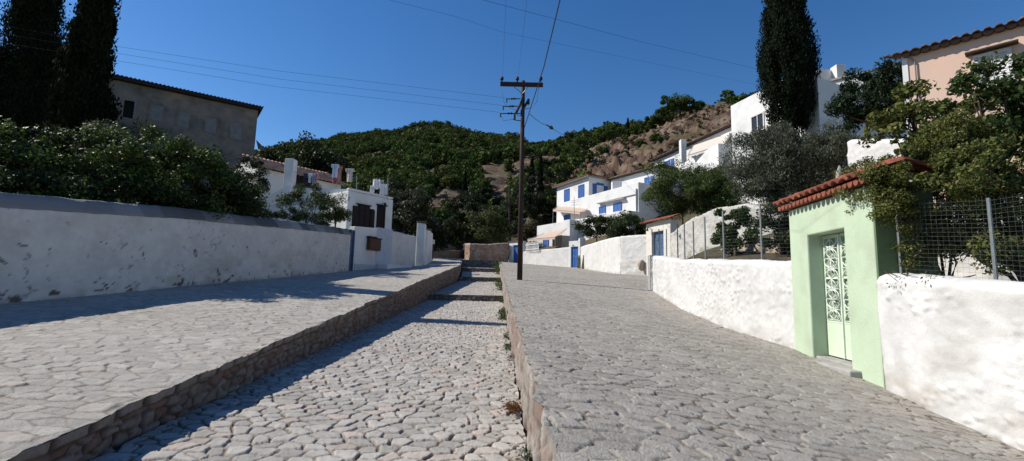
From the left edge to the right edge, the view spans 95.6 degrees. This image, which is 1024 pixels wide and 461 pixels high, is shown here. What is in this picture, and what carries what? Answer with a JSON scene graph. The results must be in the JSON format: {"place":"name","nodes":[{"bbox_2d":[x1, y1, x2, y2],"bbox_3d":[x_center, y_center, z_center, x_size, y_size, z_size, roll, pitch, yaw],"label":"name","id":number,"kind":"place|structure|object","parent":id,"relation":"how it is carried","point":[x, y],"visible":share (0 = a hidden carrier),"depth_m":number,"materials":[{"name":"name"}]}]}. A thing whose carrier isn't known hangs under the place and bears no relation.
{"place":"outdoors","nodes":[
{"label":"outdoors","id":0,"kind":"place"},
{"bbox_2d":[0,258,461,460],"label":"terrace paving","id":1,"kind":"structure","parent":0,"point":[69,364],"depth_m":6.93,"materials":[{"name":"stone"}]},
{"bbox_2d":[0,192,350,303],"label":"boundary wall","id":2,"kind":"structure","parent":1,"relation":"on","point":[52,247],"depth_m":11.44,"materials":[{"name":"paint"}]},
{"bbox_2d":[348,229,354,270],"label":"metal gate","id":3,"kind":"structure","parent":2,"relation":"attached to","point":[352,243],"depth_m":24.20,"materials":[{"name":"metal"}]},
{"bbox_2d":[6,262,461,460],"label":"retaining wall","id":4,"kind":"structure","parent":1,"relation":"attached to","point":[117,429],"depth_m":5.65,"materials":[{"name":"stone"}]},
{"bbox_2d":[350,226,411,270],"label":"boundary wall","id":5,"kind":"structure","parent":1,"relation":"on","point":[364,259],"depth_m":25.57,"materials":[{"name":"white paint"}]},
{"bbox_2d":[366,236,381,250],"bbox_3d":[-7.577,0.727,25.546,0.257,0.743,0.985,-2,-7,25],"label":"wall box","id":6,"kind":"object","parent":5,"relation":"attached to","point":[373,243],"visible":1,"depth_m":25.36,"materials":[{"name":"brown wood"}]},
{"bbox_2d":[391,231,416,265],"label":"boundary wall","id":7,"kind":"structure","parent":1,"relation":"on","point":[403,249],"depth_m":29.49,"materials":[{"name":"paint"}]},
{"bbox_2d":[415,221,432,265],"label":"gate pillars","id":8,"kind":"structure","parent":1,"relation":"on","point":[424,239],"depth_m":32.94,"materials":[{"name":"white paint"}]},
{"bbox_2d":[89,300,528,460],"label":"channel paving","id":9,"kind":"structure","parent":0,"point":[418,382],"depth_m":5.56,"materials":[{"name":"stone"}]},
{"bbox_2d":[429,294,501,300],"bbox_3d":[-2.088,3.109,21.196,3.576,0.350,0.660,1,-7,0],"label":"channel step","id":10,"kind":"object","parent":9,"relation":"on","point":[458,297],"visible":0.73,"depth_m":20.95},
{"bbox_2d":[497,399,521,414],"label":"dry leaves","id":11,"kind":"object","parent":9,"relation":"on","point":[514,406],"visible":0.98,"depth_m":5.49,"materials":[{"name":"brown plant"}]},
{"bbox_2d":[15,280,1023,460],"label":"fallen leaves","id":12,"kind":"object","parent":9,"relation":"on","point":[517,433],"visible":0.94,"depth_m":5.40,"materials":[{"name":"brown plant"}]},
{"bbox_2d":[21,102,790,451],"bbox_3d":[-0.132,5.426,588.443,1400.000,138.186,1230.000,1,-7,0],"label":"hillside","id":13,"kind":"structure","parent":0,"point":[613,166],"depth_m":83.37,"materials":[{"name":"plant"}]},
{"bbox_2d":[0,0,71,172],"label":"cypress tree","id":14,"kind":"object","parent":13,"relation":"on","point":[28,75],"visible":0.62,"depth_m":25.31,"materials":[{"name":"green plant"}]},
{"bbox_2d":[0,118,102,196],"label":"citrus tree","id":15,"kind":"object","parent":13,"relation":"on","point":[34,156],"visible":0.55,"depth_m":11.15,"materials":[{"name":"green plant"}]},
{"bbox_2d":[0,121,107,195],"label":"citrus tree","id":16,"kind":"object","parent":13,"relation":"on","point":[14,165],"visible":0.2,"depth_m":12.05,"materials":[{"name":"green plant"}]},
{"bbox_2d":[0,164,137,203],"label":"garden shrub","id":17,"kind":"object","parent":13,"relation":"on","point":[67,188],"visible":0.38,"depth_m":10.81,"materials":[{"name":"green plant"}]},
{"bbox_2d":[33,0,122,167],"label":"cypress tree","id":18,"kind":"object","parent":13,"relation":"on","point":[80,91],"visible":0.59,"depth_m":16.50,"materials":[{"name":"green plant"}]},
{"bbox_2d":[35,123,162,202],"bbox_3d":[-11.239,-1.012,12.732,3.158,3.891,2.507,1,-7,0],"label":"citrus tree","id":19,"kind":"object","parent":13,"relation":"on","point":[92,146],"visible":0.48,"depth_m":12.38,"materials":[{"name":"green plant"}]},
{"bbox_2d":[65,116,173,166],"bbox_3d":[-13.245,-1.627,15.714,2.943,4.993,2.856,-2,-8,27],"label":"citrus tree","id":20,"kind":"object","parent":13,"relation":"on","point":[121,126],"visible":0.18,"depth_m":15.46,"materials":[{"name":"green plant"}]},
{"bbox_2d":[14,73,263,202],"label":"old mansion","id":21,"kind":"structure","parent":13,"relation":"on","point":[227,126],"depth_m":40.95,"materials":[{"name":"paint"}]},
{"bbox_2d":[120,98,136,119],"bbox_3d":[-31.867,-10.018,38.580,0.949,1.699,0.500,6,-8,-36],"label":"window","id":22,"kind":"structure","parent":21,"relation":"in","point":[129,112],"depth_m":38.65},
{"bbox_2d":[147,102,165,121],"bbox_3d":[-30.253,-10.092,39.505,1.114,1.442,0.050,6,-8,-36],"label":"window","id":23,"kind":"structure","parent":21,"relation":"in","point":[155,111],"depth_m":39.50,"materials":[{"name":"paint"}]},
{"bbox_2d":[175,109,191,127],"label":"window","id":24,"kind":"structure","parent":21,"relation":"in","point":[183,117],"depth_m":40.59,"materials":[{"name":"paint"}]},
{"bbox_2d":[203,115,218,133],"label":"window","id":25,"kind":"structure","parent":21,"relation":"in","point":[211,124],"depth_m":41.78,"materials":[{"name":"paint"}]},
{"bbox_2d":[228,121,243,140],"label":"window","id":26,"kind":"structure","parent":21,"relation":"in","point":[236,129],"depth_m":42.94,"materials":[{"name":"paint"}]},
{"bbox_2d":[85,165,202,209],"bbox_3d":[-10.682,-0.316,13.170,3.003,2.696,3.352,6,-8,-37],"label":"garden shrub","id":27,"kind":"object","parent":13,"relation":"on","point":[163,191],"visible":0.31,"depth_m":12.39,"materials":[{"name":"green plant"}]},
{"bbox_2d":[97,122,229,207],"bbox_3d":[-10.678,-1.089,13.573,3.731,4.342,2.757,-2,-7,25],"label":"citrus tree","id":28,"kind":"object","parent":13,"relation":"on","point":[172,180],"visible":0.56,"depth_m":13.33,"materials":[{"name":"green plant"}]},
{"bbox_2d":[152,142,241,220],"bbox_3d":[-10.037,-0.853,14.352,2.964,4.056,2.115,-2,-7,25],"label":"citrus tree","id":29,"kind":"object","parent":13,"relation":"on","point":[217,178],"visible":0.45,"depth_m":14.23,"materials":[{"name":"green plant"}]},
{"bbox_2d":[166,190,270,216],"bbox_3d":[-10.243,-0.183,16.095,3.566,2.730,3.093,-1,-7,17],"label":"garden shrub","id":30,"kind":"object","parent":13,"relation":"on","point":[251,202],"visible":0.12,"depth_m":15.72,"materials":[{"name":"green plant"}]},
{"bbox_2d":[190,170,269,215],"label":"citrus tree","id":31,"kind":"object","parent":13,"relation":"on","point":[241,189],"visible":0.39,"depth_m":15.80,"materials":[{"name":"green plant"}]},
{"bbox_2d":[225,154,270,201],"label":"citrus tree","id":32,"kind":"object","parent":13,"relation":"on","point":[257,179],"visible":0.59,"depth_m":30.54,"materials":[{"name":"green plant"}]},
{"bbox_2d":[257,130,329,180],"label":"citrus tree","id":33,"kind":"object","parent":13,"relation":"on","point":[303,148],"visible":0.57,"depth_m":52.87,"materials":[{"name":"green plant"}]},
{"bbox_2d":[265,182,343,225],"bbox_3d":[-9.991,-0.435,22.333,3.304,3.800,3.502,1,-7,0],"label":"oleander","id":34,"kind":"object","parent":13,"relation":"on","point":[316,197],"visible":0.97,"depth_m":21.80,"materials":[{"name":"green plant"}]},
{"bbox_2d":[238,154,392,229],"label":"white house","id":35,"kind":"structure","parent":13,"relation":"on","point":[368,209],"depth_m":30.25,"materials":[{"name":"paint"}]},
{"bbox_2d":[351,203,374,227],"bbox_3d":[-9.156,-0.864,28.698,0.160,1.492,1.549,-4,-9,38],"label":"window","id":36,"kind":"structure","parent":35,"relation":"in","point":[363,216],"depth_m":28.64,"materials":[{"name":"brown wood"}]},
{"bbox_2d":[376,205,385,227],"bbox_3d":[-8.399,-0.875,29.736,0.080,1.439,0.608,-4,-9,38],"label":"window","id":37,"kind":"structure","parent":35,"relation":"in","point":[381,210],"depth_m":29.73,"materials":[{"name":"brown wood"}]},
{"bbox_2d":[301,147,352,185],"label":"citrus tree","id":38,"kind":"object","parent":13,"relation":"on","point":[340,158],"visible":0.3,"depth_m":55.91,"materials":[{"name":"green plant"}]},
{"bbox_2d":[315,193,352,226],"bbox_3d":[-8.959,-0.209,23.335,1.827,3.552,1.811,7,-9,-39],"label":"oleander","id":39,"kind":"object","parent":13,"relation":"on","point":[341,210],"visible":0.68,"depth_m":23.27,"materials":[{"name":"green plant"}]},
{"bbox_2d":[368,177,411,216],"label":"tree","id":40,"kind":"object","parent":13,"relation":"on","point":[393,183],"visible":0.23,"depth_m":52.65,"materials":[{"name":"green plant"}]},
{"bbox_2d":[384,185,433,235],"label":"tree","id":41,"kind":"object","parent":13,"relation":"on","point":[407,220],"visible":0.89,"depth_m":42.00,"materials":[{"name":"green plant"}]},
{"bbox_2d":[402,214,450,251],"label":"tree","id":42,"kind":"object","parent":13,"relation":"on","point":[440,236],"visible":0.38,"depth_m":45.34,"materials":[{"name":"green plant"}]},
{"bbox_2d":[435,217,462,243],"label":"tree","id":43,"kind":"object","parent":13,"relation":"on","point":[440,219],"visible":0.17,"depth_m":61.79,"materials":[{"name":"green plant"}]},
{"bbox_2d":[440,190,489,245],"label":"tree","id":44,"kind":"object","parent":13,"relation":"on","point":[455,219],"visible":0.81,"depth_m":60.40,"materials":[{"name":"green plant"}]},
{"bbox_2d":[466,186,504,227],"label":"tree","id":45,"kind":"object","parent":13,"relation":"on","point":[487,197],"visible":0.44,"depth_m":66.24,"materials":[{"name":"green plant"}]},
{"bbox_2d":[254,100,720,237],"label":"pine wood","id":46,"kind":"object","parent":13,"relation":"on","point":[424,147],"visible":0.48,"depth_m":145.26,"materials":[{"name":"plant"}]},
{"bbox_2d":[464,204,512,243],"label":"tree","id":47,"kind":"object","parent":13,"relation":"on","point":[493,229],"visible":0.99,"depth_m":53.58,"materials":[{"name":"green plant"}]},
{"bbox_2d":[501,182,544,237],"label":"tree","id":48,"kind":"object","parent":13,"relation":"on","point":[533,208],"visible":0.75,"depth_m":62.23,"materials":[{"name":"green plant"}]},
{"bbox_2d":[516,218,544,245],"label":"tree","id":49,"kind":"object","parent":13,"relation":"on","point":[530,229],"visible":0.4,"depth_m":55.32,"materials":[{"name":"green plant"}]},
{"bbox_2d":[536,153,544,212],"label":"cypress tree","id":50,"kind":"object","parent":13,"relation":"on","point":[540,180],"visible":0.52,"depth_m":71.26,"materials":[{"name":"green plant"}]},
{"bbox_2d":[526,190,556,223],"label":"tree","id":51,"kind":"object","parent":13,"relation":"on","point":[548,206],"visible":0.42,"depth_m":64.28,"materials":[{"name":"green plant"}]},
{"bbox_2d":[523,247,568,266],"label":"street wall","id":52,"kind":"structure","parent":13,"relation":"on","point":[555,257],"depth_m":44.66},
{"bbox_2d":[527,229,565,241],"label":"awning","id":53,"kind":"object","parent":13,"relation":"on","point":[549,235],"visible":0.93,"depth_m":47.34,"materials":[{"name":"fabric"}]},
{"bbox_2d":[524,144,569,190],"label":"tree","id":54,"kind":"object","parent":13,"relation":"on","point":[547,172],"visible":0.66,"depth_m":78.91,"materials":[{"name":"green plant"}]},
{"bbox_2d":[558,142,580,158],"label":"pine tree","id":55,"kind":"object","parent":13,"relation":"on","point":[574,150],"visible":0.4,"depth_m":101.81,"materials":[{"name":"green plant"}]},
{"bbox_2d":[569,238,585,267],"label":"blue street gate","id":56,"kind":"structure","parent":13,"relation":"on","point":[574,249],"depth_m":41.98,"materials":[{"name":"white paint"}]},
{"bbox_2d":[429,103,730,210],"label":"hill rocks","id":57,"kind":"object","parent":13,"relation":"on","point":[616,153],"visible":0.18,"depth_m":92.69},
{"bbox_2d":[572,215,615,241],"bbox_3d":[7.214,0.250,39.765,4.360,3.454,3.793,1,-7,0],"label":"bougainvillea","id":58,"kind":"object","parent":13,"relation":"on","point":[600,225],"visible":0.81,"depth_m":39.39,"materials":[{"name":"green plant"}]},
{"bbox_2d":[580,237,620,273],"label":"street wall","id":59,"kind":"structure","parent":13,"relation":"on","point":[603,256],"depth_m":36.13,"materials":[{"name":"paint"}]},
{"bbox_2d":[593,125,608,143],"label":"pine tree","id":60,"kind":"object","parent":13,"relation":"on","point":[599,136],"visible":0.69,"depth_m":135.35,"materials":[{"name":"green plant"}]},
{"bbox_2d":[537,164,679,247],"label":"terraced house","id":61,"kind":"structure","parent":13,"relation":"on","point":[599,195],"depth_m":47.93,"materials":[{"name":"white paint"}]},
{"bbox_2d":[553,206,586,217],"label":"awning","id":62,"kind":"object","parent":61,"relation":"attached to","point":[568,210],"visible":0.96,"depth_m":50.75,"materials":[{"name":"fabric"}]},
{"bbox_2d":[601,126,622,140],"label":"pine tree","id":63,"kind":"object","parent":13,"relation":"on","point":[610,132],"visible":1,"depth_m":128.09,"materials":[{"name":"green plant"}]},
{"bbox_2d":[604,209,645,237],"bbox_3d":[8.496,0.085,35.098,3.604,3.379,3.575,-4,-9,39],"label":"bougainvillea","id":64,"kind":"object","parent":13,"relation":"on","point":[620,224],"visible":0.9,"depth_m":34.73,"materials":[{"name":"green plant"}]},
{"bbox_2d":[620,234,646,274],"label":"street wall","id":65,"kind":"structure","parent":13,"relation":"on","point":[632,250],"depth_m":31.16,"materials":[{"name":"paint"}]},
{"bbox_2d":[560,104,730,176],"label":"hill scrub","id":66,"kind":"object","parent":13,"relation":"on","point":[648,160],"visible":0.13,"depth_m":88.00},
{"bbox_2d":[640,115,656,132],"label":"pine tree","id":67,"kind":"object","parent":13,"relation":"on","point":[648,124],"visible":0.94,"depth_m":121.44,"materials":[{"name":"green plant"}]},
{"bbox_2d":[655,95,681,121],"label":"pine tree","id":68,"kind":"object","parent":13,"relation":"on","point":[668,111],"visible":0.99,"depth_m":115.50,"materials":[{"name":"green plant"}]},
{"bbox_2d":[639,154,721,224],"bbox_3d":[11.881,-1.873,32.170,5.980,6.748,5.396,1,-7,0],"label":"tree","id":69,"kind":"object","parent":13,"relation":"on","point":[664,182],"visible":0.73,"depth_m":31.93,"materials":[{"name":"green plant"}]},
{"bbox_2d":[672,92,691,114],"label":"pine tree","id":70,"kind":"object","parent":13,"relation":"on","point":[676,96],"visible":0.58,"depth_m":116.17,"materials":[{"name":"green plant"}]},
{"bbox_2d":[680,96,699,114],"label":"pine tree","id":71,"kind":"object","parent":13,"relation":"on","point":[695,104],"visible":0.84,"depth_m":116.10,"materials":[{"name":"green plant"}]},
{"bbox_2d":[650,124,732,196],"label":"house","id":72,"kind":"structure","parent":13,"relation":"on","point":[709,155],"depth_m":42.92,"materials":[{"name":"white paint"}]},
{"bbox_2d":[688,133,730,156],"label":"awning","id":73,"kind":"object","parent":72,"relation":"attached to","point":[700,148],"visible":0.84,"depth_m":41.91,"materials":[{"name":"fabric"}]},
{"bbox_2d":[680,163,748,214],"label":"tree","id":74,"kind":"object","parent":13,"relation":"on","point":[719,193],"visible":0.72,"depth_m":29.92,"materials":[{"name":"green plant"}]},
{"bbox_2d":[670,204,779,258],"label":"garden wall","id":75,"kind":"structure","parent":13,"relation":"on","point":[710,224],"depth_m":23.50,"materials":[{"name":"paint"}]},
{"bbox_2d":[720,89,734,104],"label":"pine tree","id":76,"kind":"object","parent":13,"relation":"on","point":[725,93],"visible":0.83,"depth_m":112.40,"materials":[{"name":"green plant"}]},
{"bbox_2d":[709,198,759,255],"bbox_3d":[7.260,-0.024,14.941,1.566,2.103,1.512,1,-7,0],"label":"citrus bush","id":77,"kind":"object","parent":13,"relation":"on","point":[734,241],"visible":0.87,"depth_m":14.84,"materials":[{"name":"green plant"}]},
{"bbox_2d":[720,237,790,252],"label":"rubble bank","id":78,"kind":"structure","parent":13,"relation":"on","point":[752,247],"depth_m":14.79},
{"bbox_2d":[745,194,798,254],"bbox_3d":[7.599,-0.064,12.942,1.706,1.910,1.903,-5,-9,42],"label":"garden shrub","id":79,"kind":"object","parent":13,"relation":"on","point":[770,243],"visible":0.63,"depth_m":12.99,"materials":[{"name":"green plant"}]},
{"bbox_2d":[755,0,821,136],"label":"cypress tree","id":80,"kind":"object","parent":13,"relation":"on","point":[787,48],"visible":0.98,"depth_m":27.51,"materials":[{"name":"green plant"}]},
{"bbox_2d":[716,119,862,206],"bbox_3d":[13.129,-2.741,21.562,6.950,5.070,5.443,1,-7,0],"label":"olive tree","id":81,"kind":"object","parent":13,"relation":"on","point":[785,161],"visible":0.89,"depth_m":20.48,"materials":[{"name":"green plant"}]},
{"bbox_2d":[731,62,906,204],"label":"tall white house","id":82,"kind":"structure","parent":13,"relation":"on","point":[748,115],"depth_m":30.56,"materials":[{"name":"paint"}]},
{"bbox_2d":[750,111,764,133],"bbox_3d":[18.252,-7.969,34.518,0.120,1.434,1.396,3,-7,-15],"label":"window","id":83,"kind":"structure","parent":82,"relation":"in","point":[758,119],"depth_m":34.49,"materials":[{"name":"white glass"}]},
{"bbox_2d":[773,156,942,388],"bbox_3d":[5.354,0.716,7.251,1.236,3.636,2.580,1,-7,5],"label":"green gateway","id":84,"kind":"object","parent":13,"relation":"on","point":[842,261],"visible":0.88,"depth_m":7.11,"materials":[{"name":"paint"}]},
{"bbox_2d":[822,232,851,359],"bbox_3d":[5.170,1.012,7.256,0.131,1.961,1.008,1,-7,5],"label":"double door","id":85,"kind":"structure","parent":84,"relation":"in","point":[834,252],"depth_m":7.43,"materials":[{"name":"white metal"}]},
{"bbox_2d":[823,54,905,138],"bbox_3d":[15.710,-4.832,19.995,3.685,5.018,2.765,-4,-9,39],"label":"fig tree","id":86,"kind":"object","parent":13,"relation":"on","point":[875,93],"visible":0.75,"depth_m":19.84,"materials":[{"name":"green plant"}]},
{"bbox_2d":[847,138,905,167],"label":"garden wall","id":87,"kind":"structure","parent":13,"relation":"on","point":[883,147],"depth_m":12.65,"materials":[{"name":"paint"}]},
{"bbox_2d":[855,77,1010,201],"bbox_3d":[7.943,-0.821,8.405,2.665,4.110,1.682,0,-7,13],"label":"citrus tree","id":88,"kind":"object","parent":13,"relation":"on","point":[915,110],"visible":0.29,"depth_m":8.69,"materials":[{"name":"green plant"}]},
{"bbox_2d":[884,16,1023,203],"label":"pink house","id":89,"kind":"structure","parent":13,"relation":"on","point":[941,62],"depth_m":13.98,"materials":[{"name":"paint"}]},
{"bbox_2d":[965,39,1018,91],"bbox_3d":[13.781,-4.690,13.295,0.280,1.163,1.075,7,-9,-41],"label":"window","id":90,"kind":"structure","parent":89,"relation":"in","point":[1007,51],"depth_m":13.28,"materials":[{"name":"white paint"}]},
{"bbox_2d":[900,51,1023,268],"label":"citrus tree","id":91,"kind":"object","parent":13,"relation":"on","point":[1008,90],"visible":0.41,"depth_m":6.65,"materials":[{"name":"green plant"}]},
{"bbox_2d":[909,133,1023,281],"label":"bougainvillea","id":92,"kind":"object","parent":13,"relation":"on","point":[952,168],"visible":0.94,"depth_m":5.67,"materials":[{"name":"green plant"}]},
{"bbox_2d":[938,195,1022,281],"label":"garden wall","id":93,"kind":"structure","parent":13,"relation":"on","point":[967,268],"depth_m":7.66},
{"bbox_2d":[431,281,502,295],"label":"channel paving","id":94,"kind":"structure","parent":0,"point":[472,287],"depth_m":23.86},
{"bbox_2d":[459,277,500,281],"bbox_3d":[-1.932,3.073,28.853,2.688,0.330,0.660,1,-7,0],"label":"channel step","id":95,"kind":"object","parent":94,"relation":"on","point":[485,279],"visible":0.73,"depth_m":28.59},
{"bbox_2d":[439,258,508,261],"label":"road","id":96,"kind":"structure","parent":0,"point":[457,259],"depth_m":44.23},
{"bbox_2d":[433,250,463,258],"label":"stone wall","id":97,"kind":"structure","parent":96,"relation":"on","point":[458,254],"depth_m":47.81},
{"bbox_2d":[461,260,499,267],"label":"channel end wall","id":98,"kind":"structure","parent":96,"relation":"on","point":[479,263],"depth_m":41.88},
{"bbox_2d":[463,243,508,261],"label":"stone wall","id":99,"kind":"structure","parent":96,"relation":"on","point":[495,251],"depth_m":48.21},
{"bbox_2d":[508,240,526,262],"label":"blue gate","id":100,"kind":"structure","parent":96,"relation":"on","point":[513,250],"depth_m":49.15,"materials":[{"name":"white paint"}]},
{"bbox_2d":[461,271,499,277],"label":"channel paving","id":101,"kind":"structure","parent":0,"point":[480,274],"depth_m":32.15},
{"bbox_2d":[0,0,1023,149],"label":"sky","id":102,"kind":"structure","parent":0,"point":[389,42],"materials":[{"name":"blue"}]},
{"bbox_2d":[500,262,1023,460],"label":"road paving","id":103,"kind":"structure","parent":0,"point":[627,367],"depth_m":4.53,"materials":[{"name":"stone"}]},
{"bbox_2d":[500,76,542,279],"bbox_3d":[0.311,-2.125,19.793,1.872,9.252,0.420,1,-7,0],"label":"utility pole","id":104,"kind":"object","parent":103,"relation":"on","point":[522,84],"visible":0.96,"depth_m":19.96,"materials":[{"name":"brown wood"}]},
{"bbox_2d":[499,264,559,460],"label":"kerb","id":105,"kind":"structure","parent":103,"relation":"on","point":[540,445],"depth_m":4.86,"materials":[{"name":"stone"}]},
{"bbox_2d":[639,213,678,275],"bbox_3d":[9.215,1.251,28.921,0.926,4.314,3.117,4,-7,-17],"label":"tiled gateway","id":106,"kind":"object","parent":103,"relation":"on","point":[664,225],"visible":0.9,"depth_m":28.90,"materials":[{"name":"white paint"}]},
{"bbox_2d":[654,231,663,255],"bbox_3d":[9.235,0.911,28.993,0.124,1.690,1.167,4,-7,-17],"label":"door","id":107,"kind":"structure","parent":106,"relation":"in","point":[656,246],"depth_m":29.09,"materials":[{"name":"blue paint"}]},
{"bbox_2d":[651,255,794,348],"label":"street wall","id":108,"kind":"structure","parent":103,"relation":"on","point":[753,297],"depth_m":10.62,"materials":[{"name":"paint"}]},
{"bbox_2d":[651,224,678,257],"bbox_3d":[5.864,0.607,18.099,0.216,1.533,1.797,3,-7,-14],"label":"wire fence","id":109,"kind":"object","parent":108,"relation":"on","point":[658,235],"visible":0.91,"depth_m":18.16,"materials":[{"name":"metal"}]},
{"bbox_2d":[678,201,792,260],"bbox_3d":[5.672,0.327,13.131,0.296,2.126,8.376,1,-7,5],"label":"wire fence","id":110,"kind":"object","parent":108,"relation":"on","point":[761,233],"visible":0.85,"depth_m":11.95,"materials":[{"name":"metal"}]},
{"bbox_2d":[876,273,1023,450],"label":"street wall","id":111,"kind":"structure","parent":103,"relation":"on","point":[952,348],"depth_m":4.78,"materials":[{"name":"paint"}]},
{"bbox_2d":[895,195,1023,281],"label":"wire fence","id":112,"kind":"object","parent":111,"relation":"on","point":[992,239],"visible":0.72,"depth_m":5.04,"materials":[{"name":"metal"}]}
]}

